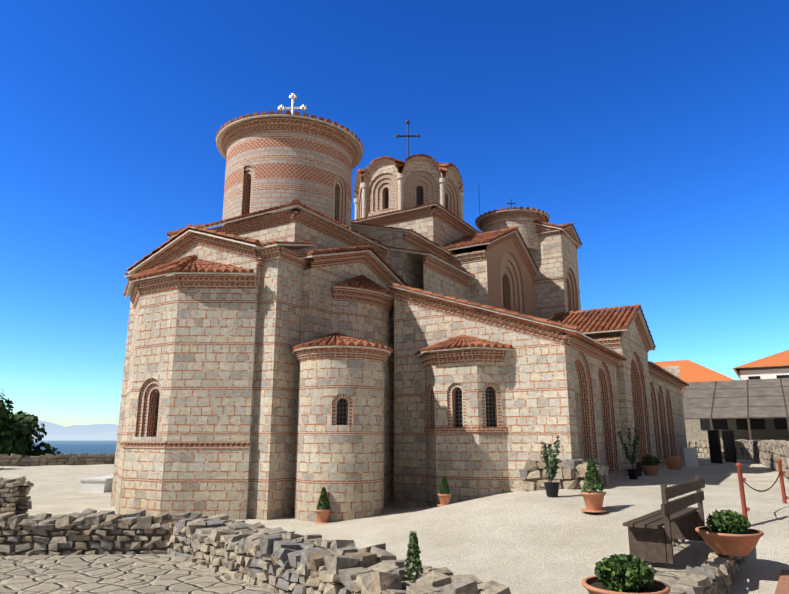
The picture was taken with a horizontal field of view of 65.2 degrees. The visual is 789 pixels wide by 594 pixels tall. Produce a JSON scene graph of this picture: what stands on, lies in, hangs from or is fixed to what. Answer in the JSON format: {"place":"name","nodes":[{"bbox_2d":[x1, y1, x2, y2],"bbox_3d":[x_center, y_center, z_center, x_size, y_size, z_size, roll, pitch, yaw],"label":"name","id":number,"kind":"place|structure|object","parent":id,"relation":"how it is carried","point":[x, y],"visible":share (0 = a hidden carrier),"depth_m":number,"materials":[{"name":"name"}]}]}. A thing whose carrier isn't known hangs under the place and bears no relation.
{"place":"outdoors","nodes":[
{"label":"outdoors","id":0,"kind":"place"},
{"bbox_2d":[20,441,116,455],"bbox_3d":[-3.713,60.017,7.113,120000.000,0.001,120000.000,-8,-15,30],"label":"lake","id":1,"kind":"structure","parent":0,"point":[79,447],"depth_m":4444.78,"materials":[{"name":"liquid"}]},
{"bbox_2d":[32,420,117,440],"bbox_3d":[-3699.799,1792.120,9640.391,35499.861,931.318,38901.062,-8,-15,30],"label":"mountains","id":2,"kind":"structure","parent":0,"point":[91,432],"depth_m":22321.44,"materials":[{"name":"white"}]},
{"bbox_2d":[0,554,278,593],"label":"stone paving","id":3,"kind":"structure","parent":0,"point":[108,574],"depth_m":8.57,"materials":[{"name":"beige stone"}]},
{"bbox_2d":[0,457,788,593],"bbox_3d":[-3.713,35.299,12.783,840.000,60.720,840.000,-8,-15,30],"label":"ground","id":4,"kind":"structure","parent":0,"point":[532,542],"depth_m":11.06,"materials":[{"name":"beige concrete"}]},
{"bbox_2d":[0,389,60,458],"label":"dark tree","id":5,"kind":"object","parent":4,"relation":"on","point":[19,429],"visible":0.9,"depth_m":48.26,"materials":[{"name":"green plant"}]},
{"bbox_2d":[79,475,112,492],"bbox_3d":[-10.900,7.126,23.608,1.000,0.480,2.700,-1,-13,2],"label":"stone bench","id":6,"kind":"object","parent":4,"relation":"on","point":[100,484],"depth_m":22.35,"materials":[{"name":"stone"}]},
{"bbox_2d":[110,199,408,521],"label":"church apse","id":7,"kind":"structure","parent":4,"relation":"on","point":[258,378],"depth_m":15.82,"materials":[{"name":"stone"}]},
{"bbox_2d":[215,110,363,233],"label":"church tower","id":8,"kind":"structure","parent":7,"relation":"on","point":[279,158],"depth_m":19.92,"materials":[{"name":"brick"}]},
{"bbox_2d":[278,93,306,114],"bbox_3d":[-3.713,-6.677,22.412,1.052,1.566,0.272,-2,-13,10],"label":"cross","id":9,"kind":"object","parent":8,"relation":"on","point":[292,96],"visible":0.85,"depth_m":22.43,"materials":[{"name":"white metal"}]},
{"bbox_2d":[314,487,330,523],"bbox_3d":[-1.661,4.846,14.383,0.402,0.799,0.408,-8,-15,30],"label":"potted plant","id":10,"kind":"object","parent":4,"relation":"on","point":[322,515],"visible":0.98,"depth_m":14.28,"materials":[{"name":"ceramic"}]},
{"bbox_2d":[0,439,788,593],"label":"ruin walls","id":11,"kind":"structure","parent":4,"relation":"on","point":[279,560],"depth_m":9.27,"materials":[{"name":"stone"}]},
{"bbox_2d":[404,531,423,582],"bbox_3d":[0.188,2.704,6.414,0.228,0.513,0.229,-8,-15,30],"label":"conical shrub","id":12,"kind":"object","parent":11,"relation":"on","point":[413,556],"visible":1,"depth_m":6.39,"materials":[{"name":"plant"}]},
{"bbox_2d":[581,553,669,593],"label":"potted plant","id":13,"kind":"object","parent":11,"relation":"on","point":[621,574],"visible":1,"depth_m":5.07,"materials":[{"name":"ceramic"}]},
{"bbox_2d":[695,509,763,555],"bbox_3d":[4.322,3.026,7.972,0.783,0.542,0.783,-8,-15,30],"label":"potted plant","id":14,"kind":"object","parent":11,"relation":"on","point":[722,534],"visible":1,"depth_m":7.80,"materials":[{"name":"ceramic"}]},
{"bbox_2d":[437,476,450,505],"bbox_3d":[1.235,4.776,15.199,0.378,0.704,0.384,-8,-15,30],"label":"potted shrub","id":15,"kind":"object","parent":4,"relation":"on","point":[444,494],"visible":1,"depth_m":15.11,"materials":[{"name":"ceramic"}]},
{"bbox_2d":[351,153,688,507],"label":"church nave","id":16,"kind":"structure","parent":4,"relation":"on","point":[510,355],"depth_m":18.59,"materials":[{"name":"stone"}]},
{"bbox_2d":[395,120,419,157],"bbox_3d":[0.650,-7.482,29.962,1.220,2.399,0.237,-2,-13,7],"label":"cross","id":17,"kind":"object","parent":16,"relation":"on","point":[407,122],"visible":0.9,"depth_m":30.01,"materials":[{"name":"grey metal"}]},
{"bbox_2d":[540,436,559,496],"bbox_3d":[3.276,3.576,13.061,0.453,1.245,0.521,-8,-15,30],"label":"pot","id":18,"kind":"object","parent":4,"relation":"on","point":[551,467],"visible":1,"depth_m":12.97,"materials":[{"name":"ceramic"}]},
{"bbox_2d":[581,458,607,512],"bbox_3d":[3.603,3.402,11.216,0.473,0.937,0.480,-8,-15,30],"label":"potted shrub","id":19,"kind":"object","parent":4,"relation":"on","point":[593,498],"visible":1,"depth_m":11.10,"materials":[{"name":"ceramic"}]},
{"bbox_2d":[617,424,641,478],"bbox_3d":[7.173,4.639,18.512,0.672,1.609,0.597,2,-13,-10],"label":"potted plant","id":20,"kind":"object","parent":4,"relation":"on","point":[632,473],"visible":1,"depth_m":18.46,"materials":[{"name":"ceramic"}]},
{"bbox_2d":[623,476,704,563],"bbox_3d":[3.691,2.914,8.287,0.528,0.900,2.408,-9,-16,35],"label":"bench","id":21,"kind":"object","parent":4,"relation":"on","point":[650,536],"visible":0.98,"depth_m":7.56,"materials":[{"name":"wood"}]},
{"bbox_2d":[636,430,736,475],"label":"door","id":22,"kind":"structure","parent":4,"relation":"on","point":[673,462],"depth_m":26.25,"materials":[{"name":"ceramic"}]},
{"bbox_2d":[654,360,733,391],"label":"tiled roof","id":23,"kind":"structure","parent":4,"relation":"on","point":[690,371],"depth_m":66.78,"materials":[{"name":"orange tile"}]},
{"bbox_2d":[682,378,788,440],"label":"shed","id":24,"kind":"structure","parent":4,"relation":"on","point":[753,409],"depth_m":48.15,"materials":[{"name":"grey wood"}]},
{"bbox_2d":[733,350,788,379],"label":"building","id":25,"kind":"structure","parent":4,"relation":"on","point":[775,366],"depth_m":64.98,"materials":[{"name":"orange ceramic"}]},
{"bbox_2d":[736,459,788,518],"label":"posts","id":26,"kind":"object","parent":4,"relation":"on","point":[742,480],"visible":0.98,"depth_m":9.82,"materials":[{"name":"wood"}]},
{"bbox_2d":[0,0,788,426],"label":"sky","id":27,"kind":"structure","parent":0,"point":[658,129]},
{"bbox_2d":[775,569,788,593],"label":"red path","id":28,"kind":"structure","parent":0,"point":[782,587],"depth_m":7.27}
]}

